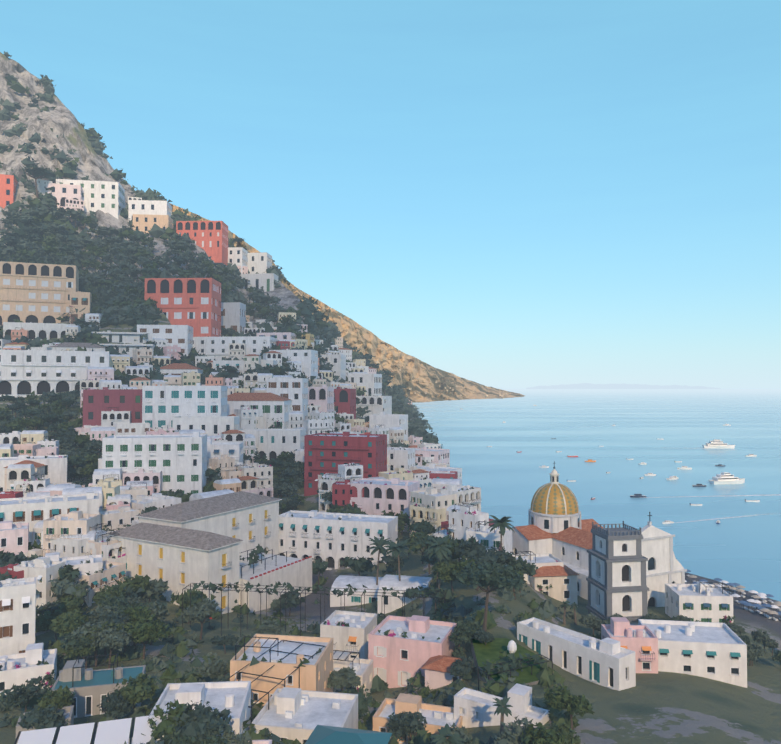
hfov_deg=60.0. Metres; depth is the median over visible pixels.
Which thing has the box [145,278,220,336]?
building
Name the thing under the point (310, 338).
house
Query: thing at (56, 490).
house
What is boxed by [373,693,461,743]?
house
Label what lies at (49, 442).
house
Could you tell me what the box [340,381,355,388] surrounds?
house
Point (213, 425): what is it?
house
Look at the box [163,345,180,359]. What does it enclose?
house
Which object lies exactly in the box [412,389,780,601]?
sea surface
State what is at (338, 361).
house
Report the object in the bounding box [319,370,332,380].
house
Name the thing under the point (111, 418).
house
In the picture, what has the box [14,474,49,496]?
house
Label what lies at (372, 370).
house
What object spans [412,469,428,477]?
house
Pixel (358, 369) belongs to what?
house
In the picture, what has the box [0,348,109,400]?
building
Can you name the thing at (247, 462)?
house
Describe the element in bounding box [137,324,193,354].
house
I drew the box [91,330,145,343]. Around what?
house
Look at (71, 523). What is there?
house
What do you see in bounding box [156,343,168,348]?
house
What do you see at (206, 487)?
grove
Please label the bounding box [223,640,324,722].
pergola terrace
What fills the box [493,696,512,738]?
garden palm
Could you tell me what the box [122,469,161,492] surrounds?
house
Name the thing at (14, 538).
house
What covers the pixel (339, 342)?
house
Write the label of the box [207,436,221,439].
house
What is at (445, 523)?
house
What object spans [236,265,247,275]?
house
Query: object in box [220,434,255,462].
house
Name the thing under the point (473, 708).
house
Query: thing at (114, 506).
house
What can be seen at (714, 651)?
house
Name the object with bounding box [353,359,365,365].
house
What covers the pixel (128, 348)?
house
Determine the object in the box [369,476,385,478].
house
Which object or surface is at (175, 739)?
tree
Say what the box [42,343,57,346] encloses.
house
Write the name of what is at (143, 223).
house
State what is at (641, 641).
house
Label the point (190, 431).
house
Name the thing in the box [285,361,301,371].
house
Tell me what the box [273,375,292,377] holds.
house
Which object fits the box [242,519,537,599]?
grove
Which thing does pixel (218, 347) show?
house
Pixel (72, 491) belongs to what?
house
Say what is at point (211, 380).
house
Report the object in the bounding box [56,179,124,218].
house
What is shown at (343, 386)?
house
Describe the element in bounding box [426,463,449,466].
house
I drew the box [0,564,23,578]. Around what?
house
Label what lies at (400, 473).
house
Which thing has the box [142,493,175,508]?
house
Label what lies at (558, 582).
house
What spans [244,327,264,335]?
house
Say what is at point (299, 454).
house
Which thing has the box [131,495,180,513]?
house
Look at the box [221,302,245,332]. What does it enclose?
house
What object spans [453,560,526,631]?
pine tree
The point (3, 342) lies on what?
house
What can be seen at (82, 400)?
house
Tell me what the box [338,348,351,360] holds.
house
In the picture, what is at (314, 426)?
house
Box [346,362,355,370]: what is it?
house
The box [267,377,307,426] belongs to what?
house
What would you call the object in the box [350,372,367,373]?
house
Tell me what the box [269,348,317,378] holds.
house
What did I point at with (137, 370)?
house
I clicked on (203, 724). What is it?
grove
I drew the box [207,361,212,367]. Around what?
house
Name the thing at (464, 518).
house
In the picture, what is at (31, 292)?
building
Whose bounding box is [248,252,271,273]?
house
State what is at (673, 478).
boat
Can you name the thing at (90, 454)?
grove
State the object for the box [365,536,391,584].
hotel palm
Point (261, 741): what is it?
house
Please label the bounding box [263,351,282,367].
house
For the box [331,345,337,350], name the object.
house
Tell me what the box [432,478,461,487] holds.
house
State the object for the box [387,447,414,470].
house
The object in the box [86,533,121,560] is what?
house
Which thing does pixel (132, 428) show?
house
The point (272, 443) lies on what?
house
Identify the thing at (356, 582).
house
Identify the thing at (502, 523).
hotel palm
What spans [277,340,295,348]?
house
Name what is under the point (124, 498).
house
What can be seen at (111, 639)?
tree
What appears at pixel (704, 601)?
house
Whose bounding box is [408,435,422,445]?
house
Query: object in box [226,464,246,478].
house
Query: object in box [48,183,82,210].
house
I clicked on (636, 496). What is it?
boat
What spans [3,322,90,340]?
house
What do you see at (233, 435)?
house
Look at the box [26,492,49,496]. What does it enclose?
house
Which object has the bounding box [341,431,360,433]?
house
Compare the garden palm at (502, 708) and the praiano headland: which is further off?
the praiano headland
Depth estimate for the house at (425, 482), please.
295.04 m
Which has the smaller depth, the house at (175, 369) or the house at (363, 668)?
the house at (363, 668)
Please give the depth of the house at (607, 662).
102.75 m
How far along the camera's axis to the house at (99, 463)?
270.19 m
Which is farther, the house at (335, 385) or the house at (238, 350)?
the house at (335, 385)
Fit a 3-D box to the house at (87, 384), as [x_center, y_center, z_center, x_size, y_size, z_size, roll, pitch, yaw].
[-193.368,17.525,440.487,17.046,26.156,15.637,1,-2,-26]
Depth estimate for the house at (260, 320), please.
667.88 m
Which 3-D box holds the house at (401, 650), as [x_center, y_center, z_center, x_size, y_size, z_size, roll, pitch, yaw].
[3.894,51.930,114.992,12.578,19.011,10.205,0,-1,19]
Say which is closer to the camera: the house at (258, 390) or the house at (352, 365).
the house at (258, 390)
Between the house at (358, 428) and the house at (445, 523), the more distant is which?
the house at (358, 428)
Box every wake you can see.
[641,494,780,497]
[669,513,774,523]
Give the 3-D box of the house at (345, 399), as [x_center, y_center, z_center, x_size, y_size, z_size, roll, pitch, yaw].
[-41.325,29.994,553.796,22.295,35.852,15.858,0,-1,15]
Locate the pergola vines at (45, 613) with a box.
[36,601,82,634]
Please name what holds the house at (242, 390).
on the terrain hillside
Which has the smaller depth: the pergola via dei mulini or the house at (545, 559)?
the pergola via dei mulini
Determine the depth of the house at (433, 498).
228.24 m
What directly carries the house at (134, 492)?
on the terrain hillside
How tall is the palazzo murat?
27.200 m
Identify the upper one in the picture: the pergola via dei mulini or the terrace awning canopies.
the pergola via dei mulini
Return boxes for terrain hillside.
[0,52,780,743]
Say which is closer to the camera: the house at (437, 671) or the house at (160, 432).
the house at (437, 671)
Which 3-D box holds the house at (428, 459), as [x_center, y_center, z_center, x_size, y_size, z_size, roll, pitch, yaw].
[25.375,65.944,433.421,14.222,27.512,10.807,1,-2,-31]
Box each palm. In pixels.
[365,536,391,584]
[384,539,410,580]
[424,535,453,602]
[429,723,465,743]
[486,515,514,549]
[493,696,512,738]
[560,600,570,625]
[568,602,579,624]
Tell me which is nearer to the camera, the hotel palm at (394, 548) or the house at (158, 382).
the hotel palm at (394, 548)
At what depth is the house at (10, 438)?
320.48 m
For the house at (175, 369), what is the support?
on the terrain hillside
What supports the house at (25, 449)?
on the terrain hillside
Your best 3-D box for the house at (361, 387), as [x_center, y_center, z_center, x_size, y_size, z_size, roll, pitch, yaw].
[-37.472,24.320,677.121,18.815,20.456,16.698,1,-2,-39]
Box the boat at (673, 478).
[666,476,677,479]
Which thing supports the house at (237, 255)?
on the terrain hillside
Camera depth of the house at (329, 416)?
418.81 m
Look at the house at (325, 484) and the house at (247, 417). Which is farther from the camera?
the house at (247, 417)
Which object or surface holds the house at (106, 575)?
on the terrain hillside
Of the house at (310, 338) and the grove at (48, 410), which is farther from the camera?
the house at (310, 338)
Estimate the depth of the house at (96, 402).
353.90 m
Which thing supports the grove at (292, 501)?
on the terrain hillside
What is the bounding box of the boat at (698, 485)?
[692,484,706,486]
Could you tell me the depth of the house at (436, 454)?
434.87 m
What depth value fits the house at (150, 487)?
250.07 m
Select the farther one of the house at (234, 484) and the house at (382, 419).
the house at (382, 419)
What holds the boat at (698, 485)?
on the sea surface
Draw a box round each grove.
[0,204,296,329]
[0,317,428,593]
[0,391,79,449]
[2,587,594,743]
[36,574,218,668]
[59,432,101,482]
[162,481,214,496]
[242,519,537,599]
[256,457,305,513]
[326,503,409,534]
[350,346,441,447]
[382,384,422,433]
[578,613,780,665]
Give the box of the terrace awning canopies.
[14,713,169,743]
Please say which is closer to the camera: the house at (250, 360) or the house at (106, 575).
the house at (106, 575)
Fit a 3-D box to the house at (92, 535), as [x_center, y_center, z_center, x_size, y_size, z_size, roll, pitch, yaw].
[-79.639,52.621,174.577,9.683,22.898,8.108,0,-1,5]
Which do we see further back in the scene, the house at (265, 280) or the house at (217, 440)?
the house at (265, 280)
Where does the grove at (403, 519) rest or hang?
on the terrain hillside
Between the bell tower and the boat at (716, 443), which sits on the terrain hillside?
the bell tower
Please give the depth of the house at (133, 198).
824.76 m
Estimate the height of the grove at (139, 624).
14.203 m
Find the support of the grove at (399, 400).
on the terrain hillside
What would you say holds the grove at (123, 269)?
on the terrain hillside
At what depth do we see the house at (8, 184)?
727.03 m
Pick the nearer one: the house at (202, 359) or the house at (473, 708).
the house at (473, 708)
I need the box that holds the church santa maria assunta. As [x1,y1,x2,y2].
[512,461,686,606]
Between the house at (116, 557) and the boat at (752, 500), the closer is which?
the house at (116, 557)
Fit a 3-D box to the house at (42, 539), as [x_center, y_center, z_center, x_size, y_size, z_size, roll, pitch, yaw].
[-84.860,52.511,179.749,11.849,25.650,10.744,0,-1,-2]
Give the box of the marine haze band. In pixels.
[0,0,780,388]
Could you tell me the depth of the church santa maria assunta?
188.64 m
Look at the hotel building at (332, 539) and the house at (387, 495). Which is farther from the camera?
the house at (387, 495)
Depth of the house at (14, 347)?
493.61 m
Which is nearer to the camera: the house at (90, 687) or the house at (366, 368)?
the house at (90, 687)
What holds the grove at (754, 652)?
on the terrain hillside
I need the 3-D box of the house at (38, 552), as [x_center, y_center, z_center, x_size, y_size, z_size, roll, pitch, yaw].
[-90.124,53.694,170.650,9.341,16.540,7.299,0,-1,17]
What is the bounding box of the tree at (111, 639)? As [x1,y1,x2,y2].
[90,629,132,668]
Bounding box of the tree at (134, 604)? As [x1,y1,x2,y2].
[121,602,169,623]
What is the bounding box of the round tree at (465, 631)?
[449,620,482,649]
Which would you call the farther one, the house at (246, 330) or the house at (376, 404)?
the house at (246, 330)
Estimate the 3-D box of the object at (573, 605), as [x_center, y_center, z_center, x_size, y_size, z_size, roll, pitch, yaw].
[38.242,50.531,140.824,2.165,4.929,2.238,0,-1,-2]
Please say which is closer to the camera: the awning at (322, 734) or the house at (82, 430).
the awning at (322, 734)
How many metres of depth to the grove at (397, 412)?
745.25 m
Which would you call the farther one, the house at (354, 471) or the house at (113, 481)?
the house at (354, 471)
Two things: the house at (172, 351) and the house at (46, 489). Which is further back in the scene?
the house at (172, 351)
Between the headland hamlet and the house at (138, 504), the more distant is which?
the headland hamlet
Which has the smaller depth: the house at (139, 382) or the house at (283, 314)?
the house at (139, 382)
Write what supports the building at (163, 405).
on the terrain hillside
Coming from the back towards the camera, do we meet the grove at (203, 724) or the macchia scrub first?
the macchia scrub
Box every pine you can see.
[18,165,62,198]
[232,238,244,246]
[391,384,406,388]
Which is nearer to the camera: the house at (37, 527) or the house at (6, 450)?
the house at (37, 527)
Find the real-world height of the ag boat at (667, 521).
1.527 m
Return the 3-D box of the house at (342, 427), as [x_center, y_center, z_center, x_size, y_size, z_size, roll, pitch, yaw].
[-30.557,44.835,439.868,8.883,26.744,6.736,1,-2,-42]
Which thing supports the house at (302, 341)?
on the terrain hillside
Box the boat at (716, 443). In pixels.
[702,439,734,448]
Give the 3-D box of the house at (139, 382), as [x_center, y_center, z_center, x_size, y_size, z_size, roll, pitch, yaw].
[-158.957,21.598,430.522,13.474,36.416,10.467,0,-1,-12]
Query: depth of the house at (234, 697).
79.44 m
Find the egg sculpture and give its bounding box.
[507,640,516,653]
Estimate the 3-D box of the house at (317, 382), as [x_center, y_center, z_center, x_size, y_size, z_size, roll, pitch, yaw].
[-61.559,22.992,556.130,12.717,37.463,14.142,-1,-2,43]
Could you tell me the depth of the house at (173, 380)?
471.89 m
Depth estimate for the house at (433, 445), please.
463.45 m
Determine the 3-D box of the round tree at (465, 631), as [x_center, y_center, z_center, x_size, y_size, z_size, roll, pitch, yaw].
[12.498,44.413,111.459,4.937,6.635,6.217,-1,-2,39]
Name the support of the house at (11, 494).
on the terrain hillside
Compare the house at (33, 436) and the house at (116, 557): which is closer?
the house at (116, 557)
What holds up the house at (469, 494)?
on the terrain hillside
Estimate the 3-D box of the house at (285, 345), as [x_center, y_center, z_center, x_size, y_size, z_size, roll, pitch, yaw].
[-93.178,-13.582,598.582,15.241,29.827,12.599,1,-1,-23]
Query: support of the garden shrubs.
on the terrain hillside
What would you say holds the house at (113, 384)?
on the terrain hillside
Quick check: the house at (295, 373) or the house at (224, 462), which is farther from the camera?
the house at (295, 373)
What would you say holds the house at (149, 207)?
on the terrain hillside
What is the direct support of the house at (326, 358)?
on the terrain hillside
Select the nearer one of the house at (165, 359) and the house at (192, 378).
the house at (192, 378)
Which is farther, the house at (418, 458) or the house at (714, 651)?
the house at (418, 458)
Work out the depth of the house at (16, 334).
537.84 m
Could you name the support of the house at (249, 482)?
on the terrain hillside
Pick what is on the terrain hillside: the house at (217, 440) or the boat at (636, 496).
the house at (217, 440)
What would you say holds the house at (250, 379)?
on the terrain hillside
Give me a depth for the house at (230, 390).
417.48 m
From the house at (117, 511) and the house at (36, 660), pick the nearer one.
the house at (36, 660)
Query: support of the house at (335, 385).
on the terrain hillside
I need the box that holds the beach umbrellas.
[685,569,780,620]
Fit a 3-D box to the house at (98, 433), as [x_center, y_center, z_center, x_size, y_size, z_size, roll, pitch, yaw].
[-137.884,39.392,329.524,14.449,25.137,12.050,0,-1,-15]
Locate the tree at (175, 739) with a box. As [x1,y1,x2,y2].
[158,724,195,743]
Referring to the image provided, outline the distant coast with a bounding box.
[526,383,720,388]
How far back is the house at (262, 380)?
480.52 m
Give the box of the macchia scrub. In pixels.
[0,51,389,386]
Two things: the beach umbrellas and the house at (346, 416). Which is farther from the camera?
the house at (346, 416)
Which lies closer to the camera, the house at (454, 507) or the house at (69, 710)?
the house at (69, 710)
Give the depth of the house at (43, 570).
146.32 m
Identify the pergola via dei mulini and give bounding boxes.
[182,581,445,636]
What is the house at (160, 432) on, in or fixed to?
on the terrain hillside
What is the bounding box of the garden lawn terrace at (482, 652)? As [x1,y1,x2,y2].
[471,638,544,684]
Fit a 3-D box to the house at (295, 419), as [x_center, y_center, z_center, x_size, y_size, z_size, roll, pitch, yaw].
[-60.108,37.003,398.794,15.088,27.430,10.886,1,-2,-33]
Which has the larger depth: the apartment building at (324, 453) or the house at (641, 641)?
the apartment building at (324, 453)
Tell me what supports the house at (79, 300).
on the terrain hillside
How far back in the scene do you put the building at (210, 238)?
758.88 m
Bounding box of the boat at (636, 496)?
[630,494,645,497]
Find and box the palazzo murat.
[107,491,311,618]
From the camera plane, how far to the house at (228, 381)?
469.25 m
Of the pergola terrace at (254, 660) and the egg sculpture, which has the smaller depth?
the pergola terrace at (254, 660)
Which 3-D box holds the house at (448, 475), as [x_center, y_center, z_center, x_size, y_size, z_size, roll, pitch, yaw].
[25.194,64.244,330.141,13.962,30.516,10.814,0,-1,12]
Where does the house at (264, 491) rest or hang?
on the terrain hillside
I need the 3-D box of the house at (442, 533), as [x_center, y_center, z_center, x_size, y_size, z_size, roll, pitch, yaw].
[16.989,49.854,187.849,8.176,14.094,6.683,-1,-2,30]
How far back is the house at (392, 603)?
159.54 m
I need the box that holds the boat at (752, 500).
[745,499,759,501]
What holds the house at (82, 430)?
on the terrain hillside
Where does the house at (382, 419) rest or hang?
on the terrain hillside
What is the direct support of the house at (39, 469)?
on the terrain hillside
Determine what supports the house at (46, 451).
on the terrain hillside
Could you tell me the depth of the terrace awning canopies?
67.06 m
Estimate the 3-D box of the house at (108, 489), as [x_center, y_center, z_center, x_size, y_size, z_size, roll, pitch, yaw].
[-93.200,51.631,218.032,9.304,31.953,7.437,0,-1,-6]
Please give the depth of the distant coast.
42091.39 m
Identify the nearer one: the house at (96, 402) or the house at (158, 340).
the house at (96, 402)
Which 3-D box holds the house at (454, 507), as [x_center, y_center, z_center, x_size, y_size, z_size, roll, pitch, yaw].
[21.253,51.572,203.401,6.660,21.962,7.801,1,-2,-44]
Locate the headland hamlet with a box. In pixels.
[376,361,506,396]
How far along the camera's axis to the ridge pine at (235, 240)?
844.06 m
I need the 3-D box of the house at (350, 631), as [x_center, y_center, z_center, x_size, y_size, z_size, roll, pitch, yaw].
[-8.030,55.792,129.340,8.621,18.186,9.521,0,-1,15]
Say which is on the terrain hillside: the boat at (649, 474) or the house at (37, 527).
the house at (37, 527)
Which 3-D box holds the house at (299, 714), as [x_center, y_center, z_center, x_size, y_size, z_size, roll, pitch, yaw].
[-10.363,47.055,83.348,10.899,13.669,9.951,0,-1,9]
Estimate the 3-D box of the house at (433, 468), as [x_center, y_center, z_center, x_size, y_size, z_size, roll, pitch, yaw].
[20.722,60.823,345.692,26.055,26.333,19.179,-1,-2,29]
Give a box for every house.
[0,174,17,207]
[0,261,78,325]
[0,339,11,349]
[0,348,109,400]
[0,431,21,443]
[0,444,13,456]
[0,455,67,490]
[0,491,22,498]
[0,492,98,545]
[0,521,28,555]
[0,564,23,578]
[0,577,35,655]
[0,643,56,693]
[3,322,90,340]
[3,346,24,349]
[4,460,44,490]
[5,342,29,348]
[7,464,34,496]
[11,327,28,341]
[13,444,40,456]
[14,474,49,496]
[14,557,64,615]
[16,705,73,743]
[21,430,47,443]
[24,549,42,557]
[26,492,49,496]
[26,552,102,602]
[31,346,51,349]
[33,520,43,547]
[36,446,58,455]
[36,483,70,492]
[37,179,51,195]
[37,436,58,446]
[41,530,42,548]
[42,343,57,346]
[43,511,100,556]
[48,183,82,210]
[49,342,105,350]
[50,484,81,495]
[50,523,112,557]
[50,653,145,718]
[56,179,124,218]
[59,530,106,541]
[62,487,102,510]
[65,198,83,216]
[65,325,80,337]
[69,291,91,323]
[74,425,98,443]
[74,561,125,606]
[80,379,103,388]
[80,388,93,417]
[83,387,141,427]
[85,313,102,329]
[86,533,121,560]
[87,367,113,379]
[88,481,119,510]
[88,529,119,554]
[90,427,115,455]
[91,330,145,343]
[93,469,122,484]
[97,474,121,485]
[98,342,154,355]
[98,458,101,468]
[99,380,121,388]
[99,506,137,530]
[101,407,130,426]
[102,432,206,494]
[106,501,129,510]
[107,494,131,506]
[108,509,133,512]
[108,547,126,578]
[109,354,129,368]
[115,423,149,434]
[120,486,130,494]
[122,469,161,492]
[124,366,149,377]
[125,482,147,498]
[126,480,153,495]
[128,197,141,199]
[128,200,171,221]
[129,377,152,388]
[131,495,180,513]
[133,214,172,239]
[133,347,151,363]
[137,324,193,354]
[137,363,152,370]
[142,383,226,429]
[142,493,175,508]
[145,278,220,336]
[146,429,166,434]
[149,681,250,738]
[152,338,167,344]
[152,356,170,366]
[152,380,168,385]
[154,425,171,430]
[155,363,202,374]
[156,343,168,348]
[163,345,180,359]
[163,375,180,385]
[163,428,178,434]
[172,416,238,435]
[174,429,205,433]
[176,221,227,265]
[181,371,199,385]
[189,489,233,500]
[193,336,276,359]
[195,355,216,365]
[205,375,224,385]
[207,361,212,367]
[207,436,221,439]
[207,439,242,466]
[209,454,234,478]
[212,437,227,441]
[213,359,276,373]
[213,478,241,491]
[215,385,234,394]
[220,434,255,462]
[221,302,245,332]
[222,430,244,452]
[224,247,247,273]
[225,378,231,385]
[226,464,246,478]
[227,393,291,428]
[229,343,245,359]
[230,634,332,705]
[232,376,243,387]
[234,407,262,428]
[235,387,249,392]
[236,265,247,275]
[237,461,273,494]
[238,476,258,493]
[239,428,305,459]
[241,273,277,291]
[242,487,272,496]
[243,372,257,387]
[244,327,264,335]
[244,354,260,372]
[244,460,251,464]
[245,441,253,462]
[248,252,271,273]
[248,740,271,743]
[251,388,266,392]
[252,687,357,743]
[254,416,263,428]
[256,319,265,323]
[256,332,296,339]
[257,373,272,387]
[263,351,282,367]
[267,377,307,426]
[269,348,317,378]
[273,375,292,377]
[276,340,294,349]
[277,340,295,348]
[278,312,295,323]
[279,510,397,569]
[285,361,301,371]
[285,369,300,375]
[288,411,302,428]
[292,338,307,349]
[295,449,303,477]
[297,324,306,332]
[301,334,313,346]
[304,418,329,434]
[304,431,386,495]
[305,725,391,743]
[308,378,325,386]
[308,385,333,411]
[308,404,320,411]
[309,410,333,431]
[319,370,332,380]
[319,473,351,511]
[320,354,345,380]
[320,356,328,364]
[320,610,376,658]
[326,381,339,388]
[327,351,339,353]
[330,575,382,606]
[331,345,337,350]
[332,478,371,508]
[333,650,372,697]
[334,337,342,347]
[334,387,355,418]
[335,420,350,431]
[337,413,353,418]
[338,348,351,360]
[338,463,362,480]
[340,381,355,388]
[340,384,351,388]
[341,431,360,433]
[344,418,364,426]
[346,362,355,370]
[347,478,419,531]
[348,374,381,395]
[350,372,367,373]
[351,425,367,433]
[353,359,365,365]
[353,368,363,371]
[356,366,368,373]
[356,386,365,395]
[356,395,391,417]
[368,425,389,446]
[368,615,456,687]
[369,367,375,373]
[369,412,407,440]
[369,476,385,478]
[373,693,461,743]
[378,574,432,613]
[379,467,412,480]
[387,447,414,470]
[389,427,403,446]
[404,466,425,471]
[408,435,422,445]
[409,487,455,528]
[409,504,445,535]
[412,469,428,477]
[413,477,431,489]
[415,447,449,463]
[415,454,421,464]
[416,464,461,478]
[417,443,440,448]
[421,655,472,689]
[422,456,442,462]
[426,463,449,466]
[429,471,457,478]
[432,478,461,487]
[433,525,448,537]
[441,484,480,511]
[441,516,448,529]
[446,502,488,558]
[446,505,476,520]
[454,683,549,727]
[466,521,511,552]
[506,551,563,583]
[517,617,635,690]
[530,565,578,606]
[601,617,657,673]
[638,619,746,687]
[665,581,734,625]
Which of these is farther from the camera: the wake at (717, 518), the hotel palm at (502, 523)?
the wake at (717, 518)
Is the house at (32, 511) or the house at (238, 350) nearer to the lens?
the house at (32, 511)
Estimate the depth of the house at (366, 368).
771.00 m
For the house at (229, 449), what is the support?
on the terrain hillside
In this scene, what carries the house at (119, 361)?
on the terrain hillside
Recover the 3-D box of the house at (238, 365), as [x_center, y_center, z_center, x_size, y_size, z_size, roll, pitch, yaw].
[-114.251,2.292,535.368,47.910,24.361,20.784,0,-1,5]
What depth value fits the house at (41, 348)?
486.01 m
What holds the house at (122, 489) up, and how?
on the terrain hillside
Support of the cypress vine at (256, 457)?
on the terrain hillside
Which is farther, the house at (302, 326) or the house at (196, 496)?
the house at (302, 326)
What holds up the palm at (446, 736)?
on the terrain hillside
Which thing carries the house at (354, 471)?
on the terrain hillside
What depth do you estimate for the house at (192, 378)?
465.29 m
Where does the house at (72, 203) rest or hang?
on the terrain hillside
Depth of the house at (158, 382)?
468.58 m
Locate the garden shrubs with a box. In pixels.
[0,566,579,743]
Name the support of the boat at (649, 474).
on the sea surface
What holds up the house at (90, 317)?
on the terrain hillside
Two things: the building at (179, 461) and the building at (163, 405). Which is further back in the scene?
the building at (163, 405)
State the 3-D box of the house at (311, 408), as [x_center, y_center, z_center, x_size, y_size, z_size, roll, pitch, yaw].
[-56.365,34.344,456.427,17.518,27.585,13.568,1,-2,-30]
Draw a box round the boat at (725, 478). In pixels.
[708,472,744,484]
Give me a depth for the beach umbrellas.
178.66 m
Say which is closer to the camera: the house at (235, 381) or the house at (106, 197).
the house at (235, 381)
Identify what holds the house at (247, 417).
on the terrain hillside
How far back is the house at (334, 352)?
745.19 m
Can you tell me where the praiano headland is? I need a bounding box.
[169,203,524,402]
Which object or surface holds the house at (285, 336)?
on the terrain hillside
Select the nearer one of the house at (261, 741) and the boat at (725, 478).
the house at (261, 741)
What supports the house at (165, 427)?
on the terrain hillside
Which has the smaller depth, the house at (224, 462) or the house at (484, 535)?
the house at (484, 535)
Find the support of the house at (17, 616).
on the terrain hillside
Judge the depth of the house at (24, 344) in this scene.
511.81 m
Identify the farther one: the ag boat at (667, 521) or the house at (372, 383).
the house at (372, 383)
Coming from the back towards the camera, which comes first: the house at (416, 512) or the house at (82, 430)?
the house at (82, 430)
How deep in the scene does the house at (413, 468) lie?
331.92 m
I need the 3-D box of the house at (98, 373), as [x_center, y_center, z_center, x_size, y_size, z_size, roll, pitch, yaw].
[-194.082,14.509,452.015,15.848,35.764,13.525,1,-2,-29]
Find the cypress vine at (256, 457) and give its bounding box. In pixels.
[253,448,259,462]
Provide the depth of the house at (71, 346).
510.61 m
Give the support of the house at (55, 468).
on the terrain hillside
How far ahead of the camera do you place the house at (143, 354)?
512.33 m
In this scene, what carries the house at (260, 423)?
on the terrain hillside
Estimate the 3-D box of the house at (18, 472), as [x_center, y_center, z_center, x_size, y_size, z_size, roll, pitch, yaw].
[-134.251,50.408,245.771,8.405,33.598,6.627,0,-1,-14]
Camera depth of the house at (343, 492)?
258.26 m
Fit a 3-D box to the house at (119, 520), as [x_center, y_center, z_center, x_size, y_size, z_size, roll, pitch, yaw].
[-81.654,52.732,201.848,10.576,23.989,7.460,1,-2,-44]
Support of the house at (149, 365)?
on the terrain hillside
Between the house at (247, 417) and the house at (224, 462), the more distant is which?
the house at (247, 417)
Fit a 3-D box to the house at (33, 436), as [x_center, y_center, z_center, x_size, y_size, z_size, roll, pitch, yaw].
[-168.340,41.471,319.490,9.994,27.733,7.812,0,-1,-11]
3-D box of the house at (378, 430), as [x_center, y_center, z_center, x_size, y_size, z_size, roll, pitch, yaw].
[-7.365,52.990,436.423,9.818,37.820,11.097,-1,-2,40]
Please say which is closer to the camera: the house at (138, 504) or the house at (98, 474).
the house at (138, 504)
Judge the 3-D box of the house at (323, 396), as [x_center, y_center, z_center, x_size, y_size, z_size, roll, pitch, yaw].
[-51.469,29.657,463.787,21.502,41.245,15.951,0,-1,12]
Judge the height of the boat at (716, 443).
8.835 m
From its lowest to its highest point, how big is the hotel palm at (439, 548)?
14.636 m
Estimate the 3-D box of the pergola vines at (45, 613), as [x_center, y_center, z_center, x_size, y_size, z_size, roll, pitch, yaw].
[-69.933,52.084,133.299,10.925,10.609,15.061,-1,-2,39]
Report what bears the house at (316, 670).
on the terrain hillside
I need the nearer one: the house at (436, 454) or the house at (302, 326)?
the house at (436, 454)
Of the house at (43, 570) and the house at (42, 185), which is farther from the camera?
the house at (42, 185)
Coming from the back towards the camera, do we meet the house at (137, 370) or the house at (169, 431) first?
the house at (137, 370)
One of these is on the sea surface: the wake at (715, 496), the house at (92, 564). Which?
the wake at (715, 496)
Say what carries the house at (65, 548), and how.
on the terrain hillside
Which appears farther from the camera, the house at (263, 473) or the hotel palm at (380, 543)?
the house at (263, 473)
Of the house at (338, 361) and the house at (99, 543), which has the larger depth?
the house at (338, 361)
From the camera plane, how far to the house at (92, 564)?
156.43 m
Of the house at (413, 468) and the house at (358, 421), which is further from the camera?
the house at (358, 421)
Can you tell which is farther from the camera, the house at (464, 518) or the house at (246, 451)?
the house at (246, 451)
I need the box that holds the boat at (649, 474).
[644,473,655,475]
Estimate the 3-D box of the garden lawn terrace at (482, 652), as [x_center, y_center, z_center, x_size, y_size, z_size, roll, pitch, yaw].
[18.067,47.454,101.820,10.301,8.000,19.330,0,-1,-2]
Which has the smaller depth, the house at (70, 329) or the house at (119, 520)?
the house at (119, 520)
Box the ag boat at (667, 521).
[662,520,673,523]
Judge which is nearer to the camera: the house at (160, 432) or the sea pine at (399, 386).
the house at (160, 432)
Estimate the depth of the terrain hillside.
131.62 m
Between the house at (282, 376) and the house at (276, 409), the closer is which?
the house at (276, 409)
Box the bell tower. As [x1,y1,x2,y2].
[586,521,648,624]
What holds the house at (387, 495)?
on the terrain hillside
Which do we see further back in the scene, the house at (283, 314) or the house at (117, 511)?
the house at (283, 314)

